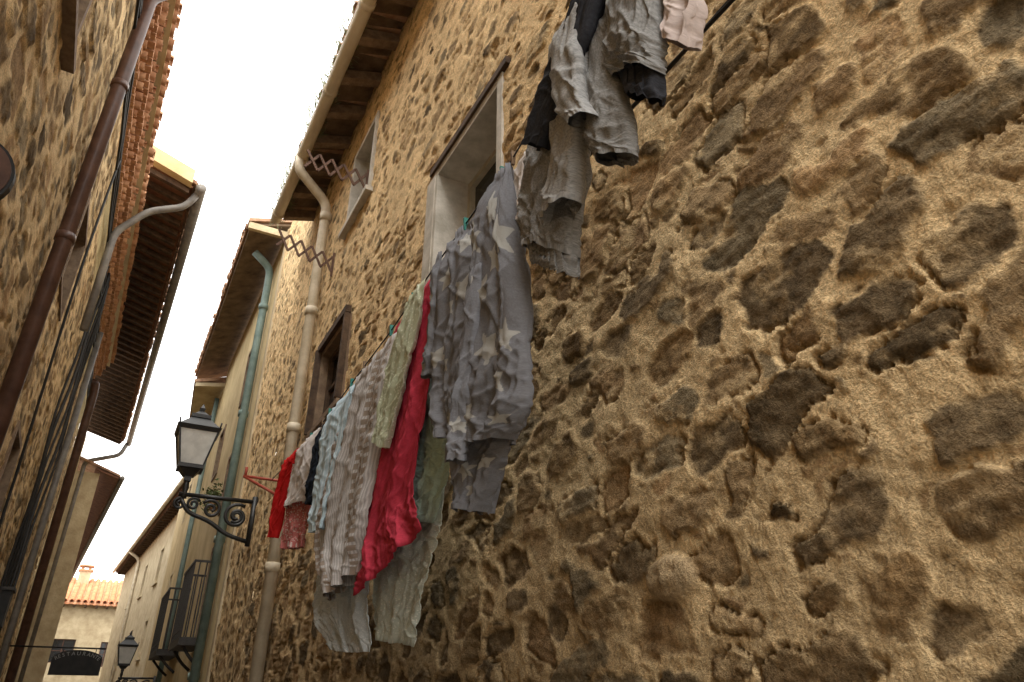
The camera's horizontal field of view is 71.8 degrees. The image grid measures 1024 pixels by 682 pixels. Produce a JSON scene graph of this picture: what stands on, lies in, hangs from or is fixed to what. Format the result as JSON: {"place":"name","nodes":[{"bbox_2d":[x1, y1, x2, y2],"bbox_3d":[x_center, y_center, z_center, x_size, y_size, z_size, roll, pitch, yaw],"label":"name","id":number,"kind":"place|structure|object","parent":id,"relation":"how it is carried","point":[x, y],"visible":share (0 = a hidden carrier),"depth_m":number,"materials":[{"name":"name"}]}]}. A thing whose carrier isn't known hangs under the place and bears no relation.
{"place":"outdoors","nodes":[
{"label":"outdoors","id":0,"kind":"place"},
{"bbox_2d":[100,643,107,665],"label":"window pane","id":1,"kind":"object","parent":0,"point":[102,646],"visible":0.36,"depth_m":50.44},
{"bbox_2d":[79,192,198,331],"bbox_3d":[-7.043,-1.620,13.550,1.357,3.430,0.186,10,-29,-19],"label":"pipe","id":2,"kind":"object","parent":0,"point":[117,231],"visible":1,"depth_m":13.32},
{"bbox_2d":[122,179,196,441],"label":"roof deck","id":3,"kind":"structure","parent":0,"point":[194,183],"depth_m":18.59,"materials":[{"name":"ceramic"}]},
{"bbox_2d":[96,166,192,443],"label":"soffit","id":4,"kind":"structure","parent":3,"relation":"attached to","point":[166,186],"depth_m":16.73,"materials":[{"name":"dark wood"}]},
{"bbox_2d":[87,168,189,444],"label":"rafters","id":5,"kind":"object","parent":4,"relation":"attached to","point":[109,416],"visible":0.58,"depth_m":19.44,"materials":[{"name":"brown wood"}]},
{"bbox_2d":[124,182,197,439],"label":"eave tiles","id":6,"kind":"object","parent":3,"relation":"attached to","point":[162,305],"visible":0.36,"depth_m":19.90,"materials":[{"name":"ceramic"}]},
{"bbox_2d":[126,184,205,446],"bbox_3d":[-10.836,0.502,21.358,0.200,0.190,18.050,15,-31,-26],"label":"gutter","id":7,"kind":"object","parent":6,"relation":"attached to","point":[193,215],"visible":1,"depth_m":18.09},
{"bbox_2d":[153,145,195,187],"bbox_3d":[-6.886,-3.537,14.215,0.970,0.640,0.200,15,-31,-26],"label":"gable cap","id":8,"kind":"object","parent":3,"relation":"attached to","point":[173,167],"visible":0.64,"depth_m":14.16,"materials":[{"name":"paint"}]},
{"bbox_2d":[74,0,358,582],"label":"sky","id":9,"kind":"structure","parent":0,"point":[243,73],"materials":[{"name":"white"}]},
{"bbox_2d":[189,377,284,417],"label":"roof deck","id":10,"kind":"structure","parent":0,"point":[214,380],"depth_m":22.42,"materials":[{"name":"stucco"}]},
{"bbox_2d":[191,382,224,414],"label":"soffit","id":11,"kind":"structure","parent":10,"relation":"attached to","point":[206,394],"depth_m":22.86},
{"bbox_2d":[195,218,302,376],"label":"roof deck","id":12,"kind":"structure","parent":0,"point":[262,220],"depth_m":17.41,"materials":[{"name":"paint"}]},
{"bbox_2d":[248,222,286,238],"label":"eave fascia","id":13,"kind":"structure","parent":12,"relation":"attached to","point":[263,229],"depth_m":15.87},
{"bbox_2d":[421,221,471,437],"bbox_3d":[-0.307,-0.021,3.778,0.200,1.303,0.654,14,-31,-25],"label":"star pajama top","id":14,"kind":"object","parent":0,"point":[449,274],"visible":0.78,"depth_m":3.75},
{"label":"street","id":15,"kind":"structure","parent":0,"visible":0},
{"bbox_2d":[2,412,85,681],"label":"facade","id":16,"kind":"structure","parent":15,"relation":"on","point":[38,564],"depth_m":19.71,"materials":[{"name":"paint"}]},
{"bbox_2d":[9,470,99,681],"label":"side wall","id":17,"kind":"structure","parent":15,"relation":"on","point":[45,636],"depth_m":25.27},
{"bbox_2d":[18,443,128,681],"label":"pipe","id":18,"kind":"object","parent":17,"relation":"attached to","point":[54,565],"visible":1,"depth_m":25.51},
{"bbox_2d":[73,456,120,569],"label":"roof deck","id":19,"kind":"structure","parent":17,"relation":"on","point":[91,466],"depth_m":27.42,"materials":[{"name":"wood"}]},
{"bbox_2d":[74,468,118,566],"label":"soffit","id":20,"kind":"structure","parent":19,"relation":"attached to","point":[107,482],"depth_m":30.47,"materials":[{"name":"wood"}]},
{"bbox_2d":[70,476,124,581],"bbox_3d":[-22.991,11.045,38.394,0.180,0.180,29.300,16,-32,-28],"label":"gutter","id":21,"kind":"object","parent":19,"relation":"attached to","point":[113,495],"visible":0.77,"depth_m":33.50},
{"bbox_2d":[0,0,136,681],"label":"rubble wall","id":22,"kind":"structure","parent":15,"relation":"on","point":[50,111],"depth_m":7.21,"materials":[{"name":"stone"}]},
{"bbox_2d":[0,144,15,199],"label":"round wall sign","id":23,"kind":"object","parent":22,"relation":"attached to","point":[7,174],"visible":1,"depth_m":4.69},
{"bbox_2d":[0,586,16,627],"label":"junction box","id":24,"kind":"object","parent":22,"relation":"attached to","point":[7,593],"visible":1,"depth_m":11.51,"materials":[{"name":"metal"}]},
{"bbox_2d":[0,420,21,509],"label":"window reveal","id":25,"kind":"object","parent":22,"relation":"attached to","point":[7,468],"depth_m":9.34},
{"bbox_2d":[0,331,103,675],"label":"wall conduit","id":26,"kind":"object","parent":22,"relation":"attached to","point":[11,626],"depth_m":15.42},
{"bbox_2d":[4,379,99,681],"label":"drainpipe","id":27,"kind":"object","parent":22,"relation":"attached to","point":[17,653],"visible":0.93,"depth_m":18.29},
{"bbox_2d":[9,645,106,675],"bbox_3d":[-10.201,7.099,15.713,2.000,0.577,0.070,14,-31,-25],"label":"restaurant sign","id":28,"kind":"object","parent":22,"relation":"attached to","point":[80,662],"visible":0.99,"depth_m":15.87,"materials":[{"name":"metal"}]},
{"bbox_2d":[59,0,78,73],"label":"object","id":29,"kind":"structure","parent":22,"relation":"attached to","point":[69,32],"depth_m":5.73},
{"bbox_2d":[58,194,90,320],"bbox_3d":[-6.261,-1.182,9.934,0.271,1.360,1.366,14,-31,-25],"label":"window reveal","id":30,"kind":"object","parent":22,"relation":"attached to","point":[76,253],"depth_m":10.38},
{"bbox_2d":[0,0,165,450],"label":"drainpipe","id":31,"kind":"object","parent":22,"relation":"attached to","point":[65,237],"visible":0.99,"depth_m":7.68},
{"bbox_2d":[77,0,91,36],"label":"window reveal","id":32,"kind":"object","parent":22,"relation":"attached to","point":[84,6],"depth_m":6.21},
{"bbox_2d":[93,2,162,378],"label":"brick cornice","id":33,"kind":"structure","parent":22,"relation":"attached to","point":[150,50],"depth_m":12.17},
{"bbox_2d":[96,4,157,374],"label":"cornice tiles","id":34,"kind":"object","parent":33,"relation":"attached to","point":[140,84],"visible":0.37,"depth_m":12.54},
{"bbox_2d":[103,0,168,369],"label":"cornice tiles","id":35,"kind":"object","parent":33,"relation":"attached to","point":[162,20],"visible":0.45,"depth_m":12.64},
{"bbox_2d":[0,0,142,630],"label":"wall cables","id":36,"kind":"object","parent":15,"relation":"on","point":[23,536],"depth_m":12.29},
{"bbox_2d":[42,604,116,681],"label":"facade","id":37,"kind":"structure","parent":15,"relation":"on","point":[90,626],"depth_m":50.26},
{"bbox_2d":[48,639,75,662],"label":"window frame","id":38,"kind":"object","parent":37,"relation":"in","point":[62,645],"visible":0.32,"depth_m":49.49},
{"bbox_2d":[48,640,74,661],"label":"window pane","id":39,"kind":"object","parent":38,"relation":"in","point":[68,643],"visible":0.36,"depth_m":49.42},
{"bbox_2d":[64,580,118,606],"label":"roof deck","id":40,"kind":"structure","parent":37,"relation":"on","point":[75,601],"depth_m":51.72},
{"bbox_2d":[65,577,122,605],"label":"roof tiles","id":41,"kind":"object","parent":40,"relation":"on","point":[94,592],"visible":0.21,"depth_m":52.93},
{"bbox_2d":[76,571,91,584],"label":"chimney","id":42,"kind":"object","parent":41,"relation":"on","point":[84,576],"visible":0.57,"depth_m":54.60,"materials":[{"name":"paint"}]},
{"bbox_2d":[79,564,94,572],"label":"chimney cap","id":43,"kind":"object","parent":42,"relation":"on","point":[83,566],"visible":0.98,"depth_m":54.92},
{"bbox_2d":[109,551,139,681],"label":"pipe","id":44,"kind":"object","parent":15,"relation":"on","point":[133,554],"visible":0.96,"depth_m":41.76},
{"bbox_2d":[99,513,177,681],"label":"facade","id":45,"kind":"structure","parent":15,"relation":"on","point":[143,608],"depth_m":37.83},
{"bbox_2d":[137,618,148,657],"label":"window reveal","id":46,"kind":"object","parent":45,"relation":"attached to","point":[142,639],"depth_m":34.11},
{"bbox_2d":[139,563,148,595],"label":"window reveal","id":47,"kind":"object","parent":45,"relation":"attached to","point":[143,580],"depth_m":39.85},
{"bbox_2d":[154,546,164,582],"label":"window reveal","id":48,"kind":"object","parent":45,"relation":"attached to","point":[159,564],"depth_m":35.73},
{"bbox_2d":[115,474,272,571],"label":"roof deck","id":49,"kind":"structure","parent":45,"relation":"on","point":[152,524],"depth_m":37.22,"materials":[{"name":"ceramic"}]},
{"bbox_2d":[112,477,183,572],"bbox_3d":[-20.774,10.896,39.578,0.180,0.180,27.500,16,-32,-28],"label":"gutter","id":50,"kind":"object","parent":49,"relation":"attached to","point":[168,498],"visible":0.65,"depth_m":36.07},
{"bbox_2d":[116,487,181,572],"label":"soffit","id":51,"kind":"structure","parent":49,"relation":"attached to","point":[152,526],"depth_m":37.34,"materials":[{"name":"wood"}]},
{"bbox_2d":[117,491,181,574],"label":"rafters","id":52,"kind":"object","parent":51,"relation":"attached to","point":[168,516],"visible":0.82,"depth_m":39.13,"materials":[{"name":"brown wood"}]},
{"bbox_2d":[141,390,223,681],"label":"facade","id":53,"kind":"structure","parent":15,"relation":"on","point":[173,564],"depth_m":23.95,"materials":[{"name":"paint"}]},
{"bbox_2d":[116,631,155,681],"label":"street lamp","id":54,"kind":"object","parent":53,"relation":"attached to","point":[128,646],"visible":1,"depth_m":20.76,"materials":[{"name":"black metal"}]},
{"bbox_2d":[155,398,218,681],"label":"pipe","id":55,"kind":"object","parent":53,"relation":"attached to","point":[187,543],"visible":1,"depth_m":20.44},
{"bbox_2d":[182,481,192,523],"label":"window reveal","id":56,"kind":"object","parent":53,"relation":"attached to","point":[190,488],"depth_m":25.78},
{"bbox_2d":[164,243,283,681],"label":"facade","id":57,"kind":"structure","parent":15,"relation":"on","point":[203,543],"depth_m":16.96,"materials":[{"name":"paint"}]},
{"bbox_2d":[148,587,181,676],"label":"balcony","id":58,"kind":"structure","parent":57,"relation":"attached to","point":[163,655],"depth_m":17.45,"materials":[{"name":"metal"}]},
{"bbox_2d":[168,559,210,671],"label":"balcony","id":59,"kind":"structure","parent":57,"relation":"attached to","point":[185,645],"depth_m":13.82,"materials":[{"name":"metal"}]},
{"bbox_2d":[195,547,213,636],"bbox_3d":[-6.208,5.231,14.648,0.250,1.960,0.860,14,-31,-25],"label":"window reveal","id":60,"kind":"object","parent":57,"relation":"attached to","point":[204,593],"depth_m":14.89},
{"bbox_2d":[199,478,223,512],"bbox_3d":[-6.559,3.408,15.517,0.593,0.749,1.282,14,-31,-25],"label":"potted plant","id":61,"kind":"object","parent":57,"relation":"attached to","point":[215,492],"visible":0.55,"depth_m":15.45,"materials":[{"name":"green plant"}]},
{"bbox_2d":[211,424,226,481],"bbox_3d":[-7.807,3.051,19.110,0.250,1.360,0.960,14,-31,-25],"label":"window reveal","id":62,"kind":"object","parent":57,"relation":"attached to","point":[218,455],"depth_m":19.23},
{"bbox_2d":[194,223,246,373],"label":"eave tiles","id":63,"kind":"object","parent":57,"relation":"attached to","point":[222,292],"visible":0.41,"depth_m":18.60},
{"bbox_2d":[196,223,290,378],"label":"soffit","id":64,"kind":"structure","parent":63,"relation":"attached to","point":[244,290],"depth_m":18.97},
{"bbox_2d":[217,453,231,515],"bbox_3d":[-6.280,3.166,15.876,0.250,1.360,0.960,14,-31,-25],"label":"window reveal","id":65,"kind":"object","parent":57,"relation":"attached to","point":[226,474],"depth_m":16.22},
{"bbox_2d":[238,349,251,408],"bbox_3d":[-6.280,0.817,17.104,0.250,1.460,0.960,14,-31,-25],"label":"window reveal","id":66,"kind":"object","parent":57,"relation":"attached to","point":[242,391],"depth_m":17.37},
{"bbox_2d":[187,250,272,681],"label":"drainpipe","id":67,"kind":"object","parent":15,"relation":"on","point":[219,542],"visible":1,"depth_m":14.20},
{"bbox_2d":[205,229,288,681],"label":"corner strip","id":68,"kind":"object","parent":15,"relation":"on","point":[208,673],"visible":0.33,"depth_m":13.59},
{"bbox_2d":[209,221,312,681],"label":"rubble wall","id":69,"kind":"structure","parent":15,"relation":"on","point":[231,635],"depth_m":12.08,"materials":[{"name":"stone"}]},
{"bbox_2d":[172,404,257,546],"bbox_3d":[-4.764,2.115,11.384,1.450,2.200,0.660,14,-31,-25],"label":"street lamp","id":70,"kind":"object","parent":69,"relation":"attached to","point":[196,434],"visible":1,"depth_m":11.18,"materials":[{"name":"black metal"}]},
{"bbox_2d":[238,0,1023,681],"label":"rubble wall","id":71,"kind":"structure","parent":15,"relation":"on","point":[772,430],"depth_m":2.52,"materials":[{"name":"stone"}]},
{"bbox_2d":[249,156,331,681],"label":"drainpipe","id":72,"kind":"object","parent":71,"relation":"attached to","point":[272,567],"visible":0.98,"depth_m":9.57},
{"bbox_2d":[275,229,334,276],"bbox_3d":[-2.913,-1.242,9.968,0.830,0.538,0.030,14,-31,-25],"label":"scissor clothes rack","id":73,"kind":"object","parent":71,"relation":"attached to","point":[294,245],"visible":1,"depth_m":9.98,"materials":[{"name":"brown metal"}]},
{"bbox_2d":[305,397,341,440],"bbox_3d":[-2.148,0.940,8.240,0.190,0.069,1.350,14,-31,-25],"label":"side window sill","id":74,"kind":"structure","parent":71,"relation":"attached to","point":[316,425],"depth_m":8.18,"materials":[{"name":"brown stone"}]},
{"bbox_2d":[312,313,352,426],"bbox_3d":[-2.113,0.426,8.531,0.190,1.110,1.210,14,-31,-25],"label":"side window reveal","id":75,"kind":"object","parent":71,"relation":"attached to","point":[331,347],"visible":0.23,"depth_m":8.86,"materials":[{"name":"brown wood"}]},
{"bbox_2d":[304,304,351,435],"bbox_3d":[-2.220,0.370,8.500,0.090,1.220,1.260,14,-31,-25],"label":"window frame","id":76,"kind":"object","parent":75,"relation":"attached to","point":[344,317],"visible":0.88,"depth_m":8.58,"materials":[{"name":"brown wood"}]},
{"bbox_2d":[323,345,339,412],"bbox_3d":[-2.086,0.441,8.539,0.050,0.970,1.050,14,-31,-25],"label":"side window frame","id":77,"kind":"object","parent":75,"relation":"attached to","point":[329,386],"visible":0.23,"depth_m":8.93,"materials":[{"name":"brown wood"}]},
{"bbox_2d":[329,357,337,405],"bbox_3d":[-2.051,0.463,8.549,0.030,1.000,1.050,14,-31,-25],"label":"side window pane","id":78,"kind":"object","parent":75,"relation":"attached to","point":[331,400],"visible":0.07,"depth_m":8.89,"materials":[{"name":"black glass"}]},
{"bbox_2d":[304,149,368,187],"bbox_3d":[-2.245,-2.167,9.064,0.830,0.400,0.030,14,-31,-25],"label":"scissor clothes rack","id":79,"kind":"object","parent":71,"relation":"attached to","point":[324,165],"visible":0.93,"depth_m":9.07,"materials":[{"name":"brown metal"}]},
{"bbox_2d":[283,0,417,220],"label":"rafters","id":80,"kind":"object","parent":71,"relation":"attached to","point":[379,39],"visible":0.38,"depth_m":10.50,"materials":[{"name":"brown wood"}]},
{"bbox_2d":[286,0,412,209],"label":"roof boards","id":81,"kind":"object","parent":80,"relation":"on","point":[341,127],"depth_m":10.34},
{"bbox_2d":[338,184,372,239],"bbox_3d":[-2.041,-1.677,9.385,0.190,0.069,1.200,14,-31,-25],"label":"window sill","id":82,"kind":"structure","parent":71,"relation":"attached to","point":[367,191],"depth_m":9.27,"materials":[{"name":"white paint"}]},
{"bbox_2d":[346,110,379,219],"bbox_3d":[-1.931,-2.284,9.770,0.320,1.360,1.060,14,-31,-25],"label":"window reveal","id":83,"kind":"object","parent":71,"relation":"attached to","point":[364,159],"depth_m":10.07,"materials":[{"name":"white paint"}]},
{"bbox_2d":[243,144,520,494],"bbox_3d":[-0.299,-0.446,4.170,0.815,0.955,9.418,14,-31,-25],"label":"clothesline","id":84,"kind":"object","parent":71,"relation":"attached to","point":[250,478],"visible":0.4,"depth_m":5.28,"materials":[{"name":"red paint"}]},
{"bbox_2d":[267,447,299,537],"bbox_3d":[-2.199,1.481,6.813,0.115,0.792,0.798,14,-31,-25],"label":"red shirt","id":85,"kind":"object","parent":84,"relation":"hanging from","point":[277,515],"visible":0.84,"depth_m":6.75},
{"bbox_2d":[280,501,311,549],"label":"patterned shorts","id":86,"kind":"object","parent":84,"relation":"hanging from","point":[295,528],"visible":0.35,"depth_m":6.19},
{"bbox_2d":[284,427,321,507],"bbox_3d":[-1.872,1.164,6.345,0.163,0.624,0.904,14,-31,-25],"label":"white shirt","id":87,"kind":"object","parent":84,"relation":"hanging from","point":[298,479],"visible":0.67,"depth_m":6.24,"materials":[{"name":"fabric"}]},
{"bbox_2d":[304,424,323,504],"bbox_3d":[-1.578,0.999,5.811,0.150,0.707,0.575,14,-31,-25],"label":"navy shirt","id":88,"kind":"object","parent":84,"relation":"hanging from","point":[310,480],"visible":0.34,"depth_m":5.81,"materials":[{"name":"fabric"}]},
{"bbox_2d":[307,385,354,532],"bbox_3d":[-1.368,0.935,5.376,0.132,1.016,0.783,14,-31,-25],"label":"light blue towel","id":89,"kind":"object","parent":84,"relation":"hanging from","point":[336,421],"visible":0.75,"depth_m":5.40,"materials":[{"name":"fabric"}]},
{"bbox_2d":[312,575,371,652],"bbox_3d":[-1.190,1.276,5.162,0.093,1.918,1.550,14,-31,-25],"label":"pale sheet","id":90,"kind":"object","parent":84,"relation":"hanging from","point":[341,621],"visible":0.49,"depth_m":4.71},
{"bbox_2d":[313,332,396,600],"bbox_3d":[-1.100,0.911,4.867,0.155,1.585,1.338,14,-31,-25],"label":"striped shirt","id":91,"kind":"object","parent":84,"relation":"hanging from","point":[338,542],"visible":0.8,"depth_m":4.73,"materials":[{"name":"fabric"}]},
{"bbox_2d":[353,280,429,595],"bbox_3d":[-0.725,0.558,4.330,0.070,1.776,1.210,14,-31,-25],"label":"bed sheet","id":92,"kind":"object","parent":84,"relation":"hanging from","point":[393,523],"visible":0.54,"depth_m":4.10,"materials":[{"name":"fabric"}]},
{"bbox_2d":[371,278,425,448],"bbox_3d":[-0.696,0.170,4.356,0.088,0.944,0.678,14,-31,-25],"label":"pale green blouse","id":93,"kind":"object","parent":84,"relation":"hanging from","point":[396,371],"visible":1,"depth_m":4.31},
{"bbox_2d":[372,487,444,646],"bbox_3d":[-0.630,0.787,4.372,0.086,2.065,1.146,13,-30,-24],"label":"sage sheet","id":94,"kind":"object","parent":84,"relation":"hanging from","point":[399,580],"visible":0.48,"depth_m":3.98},
{"bbox_2d":[413,378,449,522],"bbox_3d":[-0.482,0.344,4.137,0.082,1.476,0.824,14,-31,-25],"label":"mint sheet","id":95,"kind":"object","parent":84,"relation":"hanging from","point":[430,479],"visible":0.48,"depth_m":3.87,"materials":[{"name":"fabric"}]},
{"bbox_2d":[445,162,533,514],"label":"star pajamas","id":96,"kind":"object","parent":84,"relation":"hanging from","point":[492,391],"visible":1,"depth_m":3.12,"materials":[{"name":"fabric"}]},
{"bbox_2d":[513,151,525,218],"bbox_3d":[0.069,-0.710,3.390,0.102,0.540,0.233,14,-31,-25],"label":"blush camisole","id":97,"kind":"object","parent":84,"relation":"hanging from","point":[518,172],"visible":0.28,"depth_m":3.46,"materials":[{"name":"pink fabric"}]},
{"bbox_2d":[516,51,591,279],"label":"grey joggers","id":98,"kind":"object","parent":84,"relation":"hanging from","point":[556,180],"visible":0.77,"depth_m":2.82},
{"bbox_2d":[520,0,605,150],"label":"charcoal trousers","id":99,"kind":"object","parent":84,"relation":"hanging from","point":[543,113],"visible":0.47,"depth_m":2.90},
{"bbox_2d":[548,2,638,167],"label":"grey leggings","id":100,"kind":"object","parent":84,"relation":"hanging from","point":[596,93],"visible":0.86,"depth_m":2.65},
{"bbox_2d":[601,0,668,106],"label":"sweatshirt","id":101,"kind":"object","parent":84,"relation":"hanging from","point":[634,52],"visible":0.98,"depth_m":2.46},
{"bbox_2d":[660,0,707,50],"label":"white shirt","id":102,"kind":"object","parent":84,"relation":"hanging from","point":[682,24],"visible":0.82,"depth_m":2.38,"materials":[{"name":"fabric"}]},
{"bbox_2d":[421,175,435,286],"bbox_3d":[-0.714,-0.836,6.214,0.069,1.440,0.180,14,-31,-25],"label":"plaster margin","id":103,"kind":"object","parent":71,"relation":"attached to","point":[428,232],"visible":0.43,"depth_m":6.26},
{"bbox_2d":[429,72,504,279],"bbox_3d":[-0.222,-1.125,5.737,0.395,1.470,1.330,14,-31,-25],"label":"window reveal","id":104,"kind":"object","parent":71,"relation":"attached to","point":[478,141],"depth_m":6.17,"materials":[{"name":"white paint"}]},
{"bbox_2d":[467,148,495,221],"bbox_3d":[-0.105,-1.087,5.788,0.050,1.330,1.170,14,-31,-25],"label":"window frame","id":105,"kind":"object","parent":104,"relation":"attached to","point":[482,173],"visible":0.12,"depth_m":6.37,"materials":[{"name":"beige paint"}]},
{"bbox_2d":[475,162,495,208],"bbox_3d":[-0.070,-1.065,5.798,0.030,1.360,1.170,14,-31,-25],"label":"window pane","id":106,"kind":"object","parent":104,"relation":"attached to","point":[487,180],"depth_m":6.29,"materials":[{"name":"black glass"}]},
{"bbox_2d":[430,55,510,176],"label":"lintel","id":107,"kind":"structure","parent":71,"relation":"attached to","point":[504,64],"depth_m":5.86,"materials":[{"name":"brown wood"}]},
{"bbox_2d":[590,0,734,156],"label":"electric cable","id":108,"kind":"object","parent":71,"relation":"attached to","point":[726,5],"visible":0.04,"depth_m":3.02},
{"bbox_3d":[1.356,-5.366,8.785,5.160,1.670,14.020,14,-31,-25],"label":"roof","id":109,"kind":"object","parent":71,"relation":"on","visible":0},
{"bbox_2d":[271,0,376,223],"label":"rain gutter","id":110,"kind":"object","parent":109,"relation":"attached to","point":[360,19],"visible":0.93,"depth_m":10.01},
{"bbox_2d":[269,0,383,231],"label":"roof tiles","id":111,"kind":"object","parent":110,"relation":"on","point":[310,116],"visible":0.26,"depth_m":10.47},
{"bbox_2d":[277,1,407,210],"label":"eave tiles","id":112,"kind":"object","parent":109,"relation":"on","point":[403,19],"visible":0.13,"depth_m":9.78,"materials":[{"name":"ceramic"}]},
{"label":"cornice","id":113,"kind":"object","parent":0,"visible":0},
{"bbox_2d":[107,0,175,366],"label":"roof deck","id":114,"kind":"structure","parent":113,"relation":"on","point":[160,61],"depth_m":12.56,"materials":[{"name":"wood"}]},
{"bbox_2d":[110,0,182,363],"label":"eave tiles","id":115,"kind":"object","parent":114,"relation":"attached to","point":[169,59],"visible":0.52,"depth_m":12.76,"materials":[{"name":"ceramic"}]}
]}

